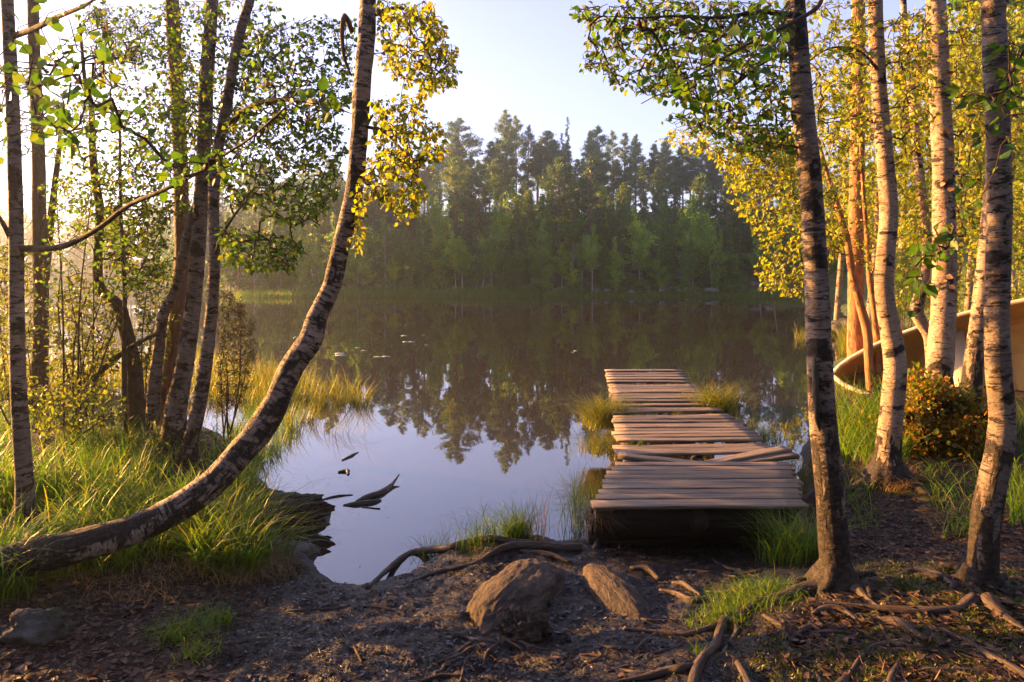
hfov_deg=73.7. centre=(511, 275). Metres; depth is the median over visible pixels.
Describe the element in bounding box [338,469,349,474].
twig
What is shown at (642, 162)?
pine tree
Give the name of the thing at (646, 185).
pine tree
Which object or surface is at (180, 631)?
grass tuft
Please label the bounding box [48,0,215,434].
birch tree
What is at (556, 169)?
pine tree
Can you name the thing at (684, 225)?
birch tree
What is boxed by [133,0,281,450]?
birch tree
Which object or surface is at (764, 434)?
grass tuft
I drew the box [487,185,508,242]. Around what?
birch tree
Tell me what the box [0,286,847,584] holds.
lake water
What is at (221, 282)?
birch tree
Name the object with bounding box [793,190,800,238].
birch tree
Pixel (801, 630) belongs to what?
exposed root
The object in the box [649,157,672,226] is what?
spruce tree
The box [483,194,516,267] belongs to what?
birch tree
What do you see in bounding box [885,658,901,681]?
exposed root
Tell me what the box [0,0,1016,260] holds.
sky
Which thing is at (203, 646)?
grass tuft
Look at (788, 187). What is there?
pine tree
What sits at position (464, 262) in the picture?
birch tree
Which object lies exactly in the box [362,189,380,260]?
spruce tree
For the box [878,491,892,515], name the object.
stick
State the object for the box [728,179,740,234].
pine tree
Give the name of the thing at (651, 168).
pine tree
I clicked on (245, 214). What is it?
pine tree
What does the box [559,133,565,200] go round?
spruce tree
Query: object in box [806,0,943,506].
birch tree
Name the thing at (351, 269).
birch tree
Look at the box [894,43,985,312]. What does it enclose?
birch tree
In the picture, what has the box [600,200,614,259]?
spruce tree
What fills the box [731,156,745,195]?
pine tree
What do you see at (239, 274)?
spruce tree
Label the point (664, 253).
birch tree
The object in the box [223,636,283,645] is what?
thin root
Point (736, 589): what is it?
thin root
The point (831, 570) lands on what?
birch tree
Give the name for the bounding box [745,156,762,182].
pine tree
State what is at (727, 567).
thin root
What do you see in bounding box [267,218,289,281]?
pine tree
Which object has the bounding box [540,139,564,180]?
pine tree
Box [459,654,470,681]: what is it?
stick
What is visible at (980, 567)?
birch tree
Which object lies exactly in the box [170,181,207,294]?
spruce tree
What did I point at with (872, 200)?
birch tree
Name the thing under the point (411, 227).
pine tree
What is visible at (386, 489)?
driftwood
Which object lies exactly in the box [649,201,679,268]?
birch tree
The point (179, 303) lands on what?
pine tree
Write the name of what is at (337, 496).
twig
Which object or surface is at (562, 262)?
birch tree
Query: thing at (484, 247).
birch tree
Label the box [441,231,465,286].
birch tree
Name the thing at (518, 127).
pine tree
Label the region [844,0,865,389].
pine tree
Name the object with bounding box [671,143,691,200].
pine tree
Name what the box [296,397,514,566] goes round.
floating debris
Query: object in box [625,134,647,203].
pine tree
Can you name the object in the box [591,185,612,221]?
pine tree
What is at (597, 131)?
pine tree
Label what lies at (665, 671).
exposed root
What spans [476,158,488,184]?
pine tree
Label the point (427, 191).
pine tree
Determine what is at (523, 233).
spruce tree
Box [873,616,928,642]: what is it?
exposed root
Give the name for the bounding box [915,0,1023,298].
birch tree
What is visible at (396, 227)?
spruce tree
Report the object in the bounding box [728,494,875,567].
grass tuft
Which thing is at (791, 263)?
birch tree
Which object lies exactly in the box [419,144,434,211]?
pine tree
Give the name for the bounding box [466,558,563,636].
half buried rock
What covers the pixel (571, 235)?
birch tree
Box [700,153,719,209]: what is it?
pine tree
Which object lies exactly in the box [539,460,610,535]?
grass tuft
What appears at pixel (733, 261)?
birch tree
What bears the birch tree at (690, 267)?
on the ground at (666, 563)
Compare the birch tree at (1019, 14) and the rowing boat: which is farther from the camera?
the birch tree at (1019, 14)
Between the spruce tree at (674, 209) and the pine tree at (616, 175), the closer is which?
the spruce tree at (674, 209)
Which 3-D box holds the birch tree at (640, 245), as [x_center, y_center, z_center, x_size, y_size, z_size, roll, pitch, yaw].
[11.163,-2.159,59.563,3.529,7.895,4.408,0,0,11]
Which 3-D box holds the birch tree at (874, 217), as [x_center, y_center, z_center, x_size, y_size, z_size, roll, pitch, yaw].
[8.829,-1.918,17.121,2.769,7.257,5.322,0,0,32]
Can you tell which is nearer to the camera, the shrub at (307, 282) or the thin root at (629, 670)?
the thin root at (629, 670)
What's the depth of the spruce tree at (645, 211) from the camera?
65.46 m
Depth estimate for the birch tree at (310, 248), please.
60.86 m
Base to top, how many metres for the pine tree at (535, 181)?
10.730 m
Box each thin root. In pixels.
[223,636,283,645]
[286,604,350,611]
[358,604,406,616]
[428,658,461,676]
[439,643,479,660]
[442,632,503,642]
[442,637,481,657]
[498,634,550,650]
[581,646,602,668]
[583,644,647,652]
[610,667,648,672]
[634,641,683,659]
[640,617,672,621]
[684,569,746,578]
[706,587,770,593]
[712,559,761,577]
[802,629,864,634]
[803,656,830,676]
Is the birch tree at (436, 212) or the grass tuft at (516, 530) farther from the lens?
the birch tree at (436, 212)
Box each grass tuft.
[111,594,234,653]
[170,628,232,669]
[193,600,243,626]
[264,502,346,562]
[318,409,382,433]
[400,528,462,559]
[434,500,520,554]
[471,496,554,538]
[509,486,555,541]
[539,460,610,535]
[540,387,680,430]
[543,422,661,461]
[550,498,640,539]
[667,375,764,419]
[677,598,755,632]
[683,554,821,625]
[686,636,709,654]
[702,411,810,451]
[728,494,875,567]
[779,450,910,490]
[916,492,1023,539]
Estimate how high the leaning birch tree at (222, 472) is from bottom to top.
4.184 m
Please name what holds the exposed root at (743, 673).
on the ground at (666, 563)
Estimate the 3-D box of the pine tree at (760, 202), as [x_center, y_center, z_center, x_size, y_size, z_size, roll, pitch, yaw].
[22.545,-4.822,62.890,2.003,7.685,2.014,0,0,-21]
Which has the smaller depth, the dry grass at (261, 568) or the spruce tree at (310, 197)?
the dry grass at (261, 568)
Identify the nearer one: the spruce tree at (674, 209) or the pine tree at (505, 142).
the spruce tree at (674, 209)
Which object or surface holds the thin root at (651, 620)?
on the ground at (666, 563)
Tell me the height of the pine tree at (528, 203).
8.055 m
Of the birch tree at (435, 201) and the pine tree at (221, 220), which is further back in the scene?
the birch tree at (435, 201)
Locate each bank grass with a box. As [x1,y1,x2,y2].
[0,382,345,607]
[806,363,1023,529]
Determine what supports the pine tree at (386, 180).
on the ground at (666, 563)
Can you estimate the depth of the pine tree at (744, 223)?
62.34 m
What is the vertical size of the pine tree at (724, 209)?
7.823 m
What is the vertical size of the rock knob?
0.184 m
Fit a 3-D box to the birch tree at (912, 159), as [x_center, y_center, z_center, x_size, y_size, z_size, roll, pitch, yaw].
[16.726,-3.386,26.994,6.382,9.033,3.762,0,0,0]
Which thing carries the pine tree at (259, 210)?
on the ground at (666, 563)
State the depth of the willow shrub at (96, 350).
6.21 m
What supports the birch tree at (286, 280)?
on the ground at (666, 563)
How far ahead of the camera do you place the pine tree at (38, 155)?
7.34 m
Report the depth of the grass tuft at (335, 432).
7.57 m
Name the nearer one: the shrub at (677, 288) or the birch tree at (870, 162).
the birch tree at (870, 162)
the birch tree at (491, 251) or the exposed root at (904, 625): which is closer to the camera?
the exposed root at (904, 625)
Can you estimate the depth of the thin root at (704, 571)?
3.60 m
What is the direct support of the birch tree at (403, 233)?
on the ground at (666, 563)
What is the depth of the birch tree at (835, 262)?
59.27 m
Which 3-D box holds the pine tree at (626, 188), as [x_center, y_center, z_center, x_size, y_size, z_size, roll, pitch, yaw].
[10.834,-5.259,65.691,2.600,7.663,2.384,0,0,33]
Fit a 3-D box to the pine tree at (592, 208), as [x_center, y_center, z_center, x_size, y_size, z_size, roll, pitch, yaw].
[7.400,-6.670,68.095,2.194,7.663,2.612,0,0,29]
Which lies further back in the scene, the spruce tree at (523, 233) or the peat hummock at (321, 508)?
the spruce tree at (523, 233)
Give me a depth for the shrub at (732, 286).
58.12 m
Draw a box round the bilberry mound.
[858,361,1023,462]
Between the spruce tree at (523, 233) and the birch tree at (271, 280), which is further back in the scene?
the spruce tree at (523, 233)
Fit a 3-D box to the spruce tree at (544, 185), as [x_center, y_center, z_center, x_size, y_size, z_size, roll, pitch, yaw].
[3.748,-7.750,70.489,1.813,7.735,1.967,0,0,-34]
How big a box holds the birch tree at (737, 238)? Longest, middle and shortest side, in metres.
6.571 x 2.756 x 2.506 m
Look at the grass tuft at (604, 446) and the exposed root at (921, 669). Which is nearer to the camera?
the exposed root at (921, 669)
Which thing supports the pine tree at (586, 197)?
on the ground at (666, 563)
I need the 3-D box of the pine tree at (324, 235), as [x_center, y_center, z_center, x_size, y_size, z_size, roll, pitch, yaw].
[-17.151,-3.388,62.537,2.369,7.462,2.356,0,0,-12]
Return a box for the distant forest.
[0,164,365,284]
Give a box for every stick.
[341,631,362,663]
[419,673,460,681]
[436,655,455,663]
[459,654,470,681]
[481,641,499,669]
[507,639,523,650]
[579,653,604,656]
[606,664,640,672]
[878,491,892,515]
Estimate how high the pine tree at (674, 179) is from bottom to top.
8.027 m
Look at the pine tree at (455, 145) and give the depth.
79.21 m
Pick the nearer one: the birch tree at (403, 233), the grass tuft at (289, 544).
the grass tuft at (289, 544)
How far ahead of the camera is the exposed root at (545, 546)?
3.93 m
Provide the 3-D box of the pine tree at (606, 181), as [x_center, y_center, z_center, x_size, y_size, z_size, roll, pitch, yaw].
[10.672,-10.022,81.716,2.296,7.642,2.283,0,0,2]
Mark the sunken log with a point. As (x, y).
(304, 548)
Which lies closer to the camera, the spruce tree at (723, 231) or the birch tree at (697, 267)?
the birch tree at (697, 267)
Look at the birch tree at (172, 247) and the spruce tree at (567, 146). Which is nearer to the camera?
the birch tree at (172, 247)
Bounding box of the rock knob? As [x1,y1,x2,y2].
[496,603,553,642]
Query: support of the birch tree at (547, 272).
on the ground at (666, 563)
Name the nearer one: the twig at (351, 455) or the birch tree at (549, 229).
the twig at (351, 455)
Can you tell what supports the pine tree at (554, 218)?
on the ground at (666, 563)
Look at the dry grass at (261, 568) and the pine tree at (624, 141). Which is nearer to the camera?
the dry grass at (261, 568)
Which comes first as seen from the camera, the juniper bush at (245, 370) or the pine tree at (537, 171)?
the juniper bush at (245, 370)
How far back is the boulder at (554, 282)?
60.05 m
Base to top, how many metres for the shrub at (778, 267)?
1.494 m
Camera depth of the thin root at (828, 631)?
2.72 m
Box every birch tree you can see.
[0,0,340,539]
[0,0,462,580]
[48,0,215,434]
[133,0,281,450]
[160,238,174,286]
[174,0,357,467]
[203,262,207,289]
[204,256,228,292]
[219,250,225,292]
[220,211,241,291]
[222,211,255,289]
[228,217,268,286]
[250,246,268,288]
[264,226,277,287]
[264,230,296,288]
[282,203,316,283]
[308,236,323,278]
[309,238,327,282]
[320,212,349,283]
[329,214,385,282]
[359,214,406,283]
[359,249,379,286]
[386,257,401,287]
[388,223,412,245]
[395,217,412,272]
[423,216,453,271]
[424,194,442,257]
[425,196,443,241]
[429,220,464,288]
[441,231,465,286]
[443,204,458,227]
[452,236,479,286]
[455,200,470,234]
[473,207,505,286]
[473,266,483,288]
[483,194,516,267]
[483,236,500,283]
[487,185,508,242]
[499,178,533,247]
[523,219,557,287]
[524,193,565,259]
[524,196,540,240]
[528,231,555,290]
[550,243,575,286]
[553,236,578,252]
[556,190,596,268]
[564,261,581,290]
[569,0,876,681]
[574,234,589,287]
[582,224,602,291]
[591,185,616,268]
[601,235,626,292]
[613,194,634,275]
[620,207,660,278]
[635,252,651,275]
[642,228,681,288]
[646,249,670,292]
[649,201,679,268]
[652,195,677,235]
[654,117,875,391]
[668,192,721,273]
[674,217,710,282]
[675,229,695,287]
[682,241,698,286]
[693,212,723,287]
[707,228,731,289]
[708,237,723,269]
[714,240,748,284]
[729,194,755,254]
[730,192,745,240]
[730,259,748,289]
[747,228,779,282]
[753,199,774,234]
[767,208,798,283]
[773,190,797,221]
[777,62,889,319]
[781,223,802,273]
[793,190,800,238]
[801,0,1023,629]
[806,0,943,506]
[816,67,928,324]
[825,90,882,387]
[827,0,1023,392]
[827,243,837,268]
[834,41,951,323]
[866,162,874,243]
[873,89,983,303]
[893,0,985,366]
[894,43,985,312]
[914,13,1023,310]
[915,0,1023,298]
[948,0,1023,251]
[956,82,1023,274]
[959,0,1008,411]
[978,6,1023,247]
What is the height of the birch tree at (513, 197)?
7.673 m
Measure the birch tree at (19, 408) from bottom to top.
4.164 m
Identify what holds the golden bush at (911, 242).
on the ground at (666, 563)
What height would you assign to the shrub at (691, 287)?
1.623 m
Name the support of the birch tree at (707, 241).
on the ground at (666, 563)
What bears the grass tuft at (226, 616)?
on the ground at (666, 563)
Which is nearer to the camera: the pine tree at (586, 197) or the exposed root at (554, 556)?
the exposed root at (554, 556)
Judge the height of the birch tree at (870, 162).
8.992 m
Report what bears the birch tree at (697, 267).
on the ground at (666, 563)
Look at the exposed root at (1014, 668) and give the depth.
2.45 m
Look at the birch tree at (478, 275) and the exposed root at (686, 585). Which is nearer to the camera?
the exposed root at (686, 585)
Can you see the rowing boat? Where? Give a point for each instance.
(914, 344)
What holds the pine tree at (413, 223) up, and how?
on the ground at (666, 563)
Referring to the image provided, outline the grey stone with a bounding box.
[0,607,76,645]
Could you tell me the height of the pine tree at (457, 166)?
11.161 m
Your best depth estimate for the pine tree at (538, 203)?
63.24 m
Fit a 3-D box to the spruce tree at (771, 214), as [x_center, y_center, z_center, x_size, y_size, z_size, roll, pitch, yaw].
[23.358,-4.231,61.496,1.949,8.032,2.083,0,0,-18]
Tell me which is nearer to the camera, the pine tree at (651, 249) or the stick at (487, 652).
the stick at (487, 652)
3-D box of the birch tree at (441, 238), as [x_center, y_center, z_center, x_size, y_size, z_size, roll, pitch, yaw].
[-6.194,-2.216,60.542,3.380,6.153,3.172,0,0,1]
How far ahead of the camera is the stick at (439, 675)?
2.63 m
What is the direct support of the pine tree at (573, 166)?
on the ground at (666, 563)
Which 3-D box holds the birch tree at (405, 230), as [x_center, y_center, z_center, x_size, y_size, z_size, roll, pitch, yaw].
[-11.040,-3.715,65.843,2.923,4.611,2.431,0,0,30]
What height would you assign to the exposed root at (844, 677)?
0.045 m
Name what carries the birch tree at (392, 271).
on the ground at (666, 563)
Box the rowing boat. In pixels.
[834,298,1023,393]
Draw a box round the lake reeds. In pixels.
[793,316,880,354]
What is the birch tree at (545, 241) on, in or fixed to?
on the ground at (666, 563)
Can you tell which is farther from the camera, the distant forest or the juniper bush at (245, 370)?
the distant forest
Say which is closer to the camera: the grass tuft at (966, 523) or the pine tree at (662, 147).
the grass tuft at (966, 523)
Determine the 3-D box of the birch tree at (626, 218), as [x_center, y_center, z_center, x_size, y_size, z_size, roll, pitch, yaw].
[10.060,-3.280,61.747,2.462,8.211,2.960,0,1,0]
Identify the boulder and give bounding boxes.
[541,274,556,285]
[669,268,683,280]
[702,288,716,292]
[748,281,754,286]
[831,318,846,334]
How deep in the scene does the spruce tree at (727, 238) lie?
60.71 m
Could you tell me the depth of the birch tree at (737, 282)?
58.17 m
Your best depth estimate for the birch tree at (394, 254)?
58.67 m
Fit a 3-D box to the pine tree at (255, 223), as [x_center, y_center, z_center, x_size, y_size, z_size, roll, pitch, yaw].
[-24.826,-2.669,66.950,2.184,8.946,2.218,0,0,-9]
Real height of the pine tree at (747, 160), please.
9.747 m
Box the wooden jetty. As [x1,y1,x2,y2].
[585,369,808,546]
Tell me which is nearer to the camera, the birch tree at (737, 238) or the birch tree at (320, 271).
the birch tree at (320, 271)
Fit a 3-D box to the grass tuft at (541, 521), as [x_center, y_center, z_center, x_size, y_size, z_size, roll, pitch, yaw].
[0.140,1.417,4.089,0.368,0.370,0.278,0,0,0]
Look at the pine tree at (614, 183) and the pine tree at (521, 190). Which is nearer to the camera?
the pine tree at (521, 190)
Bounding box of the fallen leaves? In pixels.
[0,492,1023,681]
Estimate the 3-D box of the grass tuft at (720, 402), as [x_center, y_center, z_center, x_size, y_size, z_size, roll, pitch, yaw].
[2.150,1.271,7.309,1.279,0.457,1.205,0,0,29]
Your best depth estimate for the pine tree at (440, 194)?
74.01 m
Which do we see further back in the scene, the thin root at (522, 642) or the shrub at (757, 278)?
the shrub at (757, 278)
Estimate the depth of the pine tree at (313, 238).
65.15 m
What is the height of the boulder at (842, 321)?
0.900 m
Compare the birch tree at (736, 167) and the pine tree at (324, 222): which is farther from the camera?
the pine tree at (324, 222)
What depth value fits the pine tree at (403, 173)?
78.97 m
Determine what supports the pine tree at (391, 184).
on the ground at (666, 563)
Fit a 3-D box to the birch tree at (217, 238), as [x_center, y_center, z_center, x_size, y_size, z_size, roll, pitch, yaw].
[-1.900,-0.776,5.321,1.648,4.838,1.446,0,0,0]
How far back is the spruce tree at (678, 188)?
71.66 m
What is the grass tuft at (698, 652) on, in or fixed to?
on the ground at (666, 563)
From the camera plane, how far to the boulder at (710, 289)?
57.89 m
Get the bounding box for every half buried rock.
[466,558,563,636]
[583,563,651,620]
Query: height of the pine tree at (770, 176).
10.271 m
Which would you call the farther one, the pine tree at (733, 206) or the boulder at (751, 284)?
the pine tree at (733, 206)
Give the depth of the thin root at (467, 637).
2.93 m
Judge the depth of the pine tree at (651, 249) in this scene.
63.84 m
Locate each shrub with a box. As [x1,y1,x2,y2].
[0,234,51,417]
[0,241,41,431]
[27,378,128,458]
[37,167,179,439]
[43,272,121,430]
[131,261,180,430]
[255,283,269,294]
[293,278,318,291]
[359,270,383,282]
[370,277,396,291]
[547,286,571,295]
[626,278,651,294]
[669,284,684,295]
[678,281,701,296]
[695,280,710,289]
[711,277,735,293]
[755,273,770,281]
[760,260,780,274]
[828,260,836,273]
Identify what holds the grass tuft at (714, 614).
on the ground at (666, 563)
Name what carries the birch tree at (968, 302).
on the ground at (666, 563)
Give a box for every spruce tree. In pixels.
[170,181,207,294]
[225,218,248,289]
[226,188,248,290]
[243,206,259,286]
[304,175,316,266]
[304,204,311,274]
[307,186,326,270]
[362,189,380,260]
[389,181,402,250]
[420,195,426,227]
[425,190,440,256]
[426,162,441,228]
[447,183,477,280]
[519,179,530,264]
[544,164,552,216]
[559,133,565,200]
[563,117,571,191]
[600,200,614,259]
[631,163,649,235]
[637,195,646,233]
[640,196,649,247]
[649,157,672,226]
[665,181,683,260]
[672,167,684,221]
[694,159,710,227]
[709,185,726,259]
[719,210,735,277]
[721,199,733,252]
[743,171,765,277]
[763,191,782,262]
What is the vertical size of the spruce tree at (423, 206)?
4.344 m
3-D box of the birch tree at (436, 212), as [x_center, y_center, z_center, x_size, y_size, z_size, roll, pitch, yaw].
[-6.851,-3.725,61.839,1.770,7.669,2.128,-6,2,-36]
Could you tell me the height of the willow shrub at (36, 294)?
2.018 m
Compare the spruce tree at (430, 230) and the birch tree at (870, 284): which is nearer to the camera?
the birch tree at (870, 284)
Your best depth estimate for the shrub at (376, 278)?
59.59 m
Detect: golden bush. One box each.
[894,215,970,327]
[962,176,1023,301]
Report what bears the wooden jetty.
on the ground at (666, 563)
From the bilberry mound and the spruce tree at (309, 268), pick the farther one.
the spruce tree at (309, 268)
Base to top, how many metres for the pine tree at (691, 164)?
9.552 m
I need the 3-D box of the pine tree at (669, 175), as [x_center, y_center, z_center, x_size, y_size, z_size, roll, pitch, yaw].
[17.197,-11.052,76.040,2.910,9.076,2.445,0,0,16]
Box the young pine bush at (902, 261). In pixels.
[894,241,930,330]
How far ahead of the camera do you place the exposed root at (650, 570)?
3.60 m
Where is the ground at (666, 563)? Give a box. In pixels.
[0,207,1023,681]
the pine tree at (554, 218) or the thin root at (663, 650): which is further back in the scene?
the pine tree at (554, 218)
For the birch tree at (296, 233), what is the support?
on the ground at (666, 563)
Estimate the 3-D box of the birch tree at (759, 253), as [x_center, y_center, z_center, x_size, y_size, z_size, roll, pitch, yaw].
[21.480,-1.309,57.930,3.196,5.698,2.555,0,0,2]
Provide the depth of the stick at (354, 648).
2.80 m
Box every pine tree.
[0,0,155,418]
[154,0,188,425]
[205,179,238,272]
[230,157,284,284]
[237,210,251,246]
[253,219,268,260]
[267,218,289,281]
[269,177,307,241]
[305,158,344,263]
[307,223,325,247]
[313,204,336,275]
[330,163,345,231]
[362,194,386,269]
[371,184,399,258]
[376,154,402,186]
[386,180,398,196]
[392,157,410,202]
[404,212,419,248]
[405,199,424,260]
[412,149,427,211]
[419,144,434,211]
[421,167,437,210]
[429,155,447,183]
[433,117,486,194]
[433,156,477,240]
[437,191,443,211]
[443,134,466,176]
[445,194,458,237]
[461,160,499,268]
[467,154,474,192]
[474,191,493,238]
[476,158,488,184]
[481,140,496,211]
[482,158,513,244]
[491,126,519,209]
[492,109,521,211]
[507,114,531,193]
[515,124,538,193]
[515,185,535,242]
[517,189,537,273]
[527,143,545,199]
[527,164,539,203]
[532,130,564,199]
[532,141,544,198]
[532,196,548,244]
[536,155,584,284]
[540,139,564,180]
[551,200,567,241]
[562,142,576,179]
[571,155,609,280]
[572,158,580,182]
[575,158,584,211]
[580,130,600,174]
[580,171,593,224]
[581,125,613,194]
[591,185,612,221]
[595,167,608,187]
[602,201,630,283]
[604,129,623,204]
[606,164,623,202]
[606,186,614,240]
[612,132,634,195]
[612,182,635,254]
[622,138,647,207]
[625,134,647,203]
[636,157,650,206]
[642,159,660,194]
[645,143,660,211]
[645,223,654,254]
[648,167,670,243]
[654,142,674,176]
[656,136,675,194]
[668,154,681,205]
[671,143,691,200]
[671,148,691,207]
[678,144,704,199]
[682,172,725,263]
[686,138,717,191]
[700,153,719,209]
[703,145,727,193]
[710,152,724,187]
[715,184,733,249]
[722,154,737,202]
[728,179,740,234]
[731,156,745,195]
[736,211,752,266]
[737,149,763,208]
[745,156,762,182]
[748,188,768,237]
[760,144,779,211]
[774,160,795,192]
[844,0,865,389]
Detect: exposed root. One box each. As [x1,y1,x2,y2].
[365,535,538,588]
[403,465,615,584]
[519,549,571,562]
[618,663,693,681]
[630,564,661,580]
[659,589,714,602]
[671,580,701,595]
[698,565,773,575]
[734,660,751,681]
[762,613,789,627]
[788,660,833,669]
[793,622,821,636]
[811,604,877,624]
[811,669,822,681]
[835,660,870,681]
[847,640,953,677]
[867,577,899,594]
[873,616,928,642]
[877,567,951,587]
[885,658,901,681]
[914,666,993,675]
[940,627,1023,677]
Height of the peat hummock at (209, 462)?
0.194 m
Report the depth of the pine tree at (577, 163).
84.09 m
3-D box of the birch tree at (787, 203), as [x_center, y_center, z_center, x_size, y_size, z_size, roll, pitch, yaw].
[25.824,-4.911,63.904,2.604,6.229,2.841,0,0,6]
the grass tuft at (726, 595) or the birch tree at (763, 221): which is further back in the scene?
the birch tree at (763, 221)
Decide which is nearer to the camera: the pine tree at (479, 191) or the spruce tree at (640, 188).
the pine tree at (479, 191)
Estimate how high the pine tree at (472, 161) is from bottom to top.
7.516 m
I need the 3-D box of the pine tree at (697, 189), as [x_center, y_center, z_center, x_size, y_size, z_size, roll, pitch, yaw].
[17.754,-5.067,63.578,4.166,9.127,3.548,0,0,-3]
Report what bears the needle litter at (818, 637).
on the ground at (666, 563)
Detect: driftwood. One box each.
[343,499,381,505]
[355,474,399,500]
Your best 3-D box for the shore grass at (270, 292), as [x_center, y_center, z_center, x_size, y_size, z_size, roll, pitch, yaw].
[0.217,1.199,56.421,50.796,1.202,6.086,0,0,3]
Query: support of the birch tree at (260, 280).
on the ground at (666, 563)
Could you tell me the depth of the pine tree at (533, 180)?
91.85 m
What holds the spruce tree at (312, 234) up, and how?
on the ground at (666, 563)
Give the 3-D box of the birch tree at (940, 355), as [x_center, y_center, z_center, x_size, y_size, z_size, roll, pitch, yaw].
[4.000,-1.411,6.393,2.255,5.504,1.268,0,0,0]
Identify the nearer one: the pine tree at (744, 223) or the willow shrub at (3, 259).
the willow shrub at (3, 259)
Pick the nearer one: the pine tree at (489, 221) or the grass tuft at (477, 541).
the grass tuft at (477, 541)
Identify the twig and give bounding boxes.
[323,494,352,499]
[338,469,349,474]
[341,452,357,460]
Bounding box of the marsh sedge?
[0,338,387,431]
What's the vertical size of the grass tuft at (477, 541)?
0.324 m
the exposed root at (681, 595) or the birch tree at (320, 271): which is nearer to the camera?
the exposed root at (681, 595)
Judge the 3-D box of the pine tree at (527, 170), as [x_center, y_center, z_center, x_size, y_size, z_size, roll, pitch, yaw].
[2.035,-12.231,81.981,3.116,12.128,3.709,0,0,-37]
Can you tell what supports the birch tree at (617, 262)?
on the ground at (666, 563)
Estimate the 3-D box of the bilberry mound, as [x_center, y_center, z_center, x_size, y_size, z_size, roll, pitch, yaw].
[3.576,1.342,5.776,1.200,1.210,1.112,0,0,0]
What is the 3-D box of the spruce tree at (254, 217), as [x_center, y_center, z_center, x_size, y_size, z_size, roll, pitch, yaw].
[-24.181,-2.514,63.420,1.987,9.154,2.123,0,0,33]
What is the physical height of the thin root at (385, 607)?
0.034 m
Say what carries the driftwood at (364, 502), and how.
on the lake water
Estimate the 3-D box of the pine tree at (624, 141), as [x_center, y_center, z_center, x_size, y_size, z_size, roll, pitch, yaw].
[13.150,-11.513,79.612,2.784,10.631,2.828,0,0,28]
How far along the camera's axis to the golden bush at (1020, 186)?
12.17 m
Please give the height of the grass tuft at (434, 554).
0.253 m
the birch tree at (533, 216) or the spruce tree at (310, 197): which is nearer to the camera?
the birch tree at (533, 216)
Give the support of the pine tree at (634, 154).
on the ground at (666, 563)
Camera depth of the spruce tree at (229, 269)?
64.27 m
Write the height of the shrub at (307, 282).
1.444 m
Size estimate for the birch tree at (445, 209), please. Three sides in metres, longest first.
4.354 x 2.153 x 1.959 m
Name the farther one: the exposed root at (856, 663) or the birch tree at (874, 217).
the birch tree at (874, 217)
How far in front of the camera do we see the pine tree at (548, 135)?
79.96 m
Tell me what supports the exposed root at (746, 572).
on the ground at (666, 563)
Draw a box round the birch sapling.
[98,112,163,441]
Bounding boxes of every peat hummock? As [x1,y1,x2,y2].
[189,460,250,476]
[238,492,335,526]
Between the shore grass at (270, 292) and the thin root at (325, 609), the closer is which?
the thin root at (325, 609)
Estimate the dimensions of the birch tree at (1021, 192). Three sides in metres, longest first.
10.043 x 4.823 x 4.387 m
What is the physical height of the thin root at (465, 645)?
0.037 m
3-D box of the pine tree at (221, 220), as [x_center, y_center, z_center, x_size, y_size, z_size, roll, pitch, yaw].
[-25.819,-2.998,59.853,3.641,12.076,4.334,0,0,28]
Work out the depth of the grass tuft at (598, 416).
6.85 m
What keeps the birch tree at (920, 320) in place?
on the ground at (666, 563)
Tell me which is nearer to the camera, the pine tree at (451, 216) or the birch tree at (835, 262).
the birch tree at (835, 262)
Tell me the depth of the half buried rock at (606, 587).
3.30 m
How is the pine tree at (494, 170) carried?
on the ground at (666, 563)
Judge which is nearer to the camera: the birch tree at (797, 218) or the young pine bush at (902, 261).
the young pine bush at (902, 261)
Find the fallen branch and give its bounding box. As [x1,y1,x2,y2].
[71,332,159,407]
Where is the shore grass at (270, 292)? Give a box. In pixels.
[230,284,832,297]
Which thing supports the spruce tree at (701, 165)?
on the ground at (666, 563)
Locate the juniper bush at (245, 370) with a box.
[214,289,257,448]
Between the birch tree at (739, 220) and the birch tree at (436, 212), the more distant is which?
the birch tree at (739, 220)
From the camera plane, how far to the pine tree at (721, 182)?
82.86 m
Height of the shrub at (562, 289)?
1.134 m
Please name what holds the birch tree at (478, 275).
on the ground at (666, 563)
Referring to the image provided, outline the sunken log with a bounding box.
[269,539,320,556]
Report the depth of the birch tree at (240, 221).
64.81 m
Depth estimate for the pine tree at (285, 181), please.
68.59 m
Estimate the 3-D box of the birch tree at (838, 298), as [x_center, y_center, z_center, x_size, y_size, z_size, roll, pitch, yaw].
[11.507,-2.987,23.983,5.519,9.920,3.788,0,0,0]
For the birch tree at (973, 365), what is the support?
on the ground at (666, 563)
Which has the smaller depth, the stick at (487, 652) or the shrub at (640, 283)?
the stick at (487, 652)
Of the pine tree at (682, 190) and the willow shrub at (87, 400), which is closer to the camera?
the willow shrub at (87, 400)
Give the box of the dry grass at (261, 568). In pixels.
[62,452,952,609]
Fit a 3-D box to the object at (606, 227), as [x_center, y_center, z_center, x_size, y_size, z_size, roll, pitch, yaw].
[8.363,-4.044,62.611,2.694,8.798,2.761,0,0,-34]
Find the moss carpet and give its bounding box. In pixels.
[0,527,1023,681]
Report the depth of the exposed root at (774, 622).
2.87 m
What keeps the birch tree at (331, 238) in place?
on the ground at (666, 563)
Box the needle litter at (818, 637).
[0,495,1023,681]
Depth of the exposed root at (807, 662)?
2.58 m
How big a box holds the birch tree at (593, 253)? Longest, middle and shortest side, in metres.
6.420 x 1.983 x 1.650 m
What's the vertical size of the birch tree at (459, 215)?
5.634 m
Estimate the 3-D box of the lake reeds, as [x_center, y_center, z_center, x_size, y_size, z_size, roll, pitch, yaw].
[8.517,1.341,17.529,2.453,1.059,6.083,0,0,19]

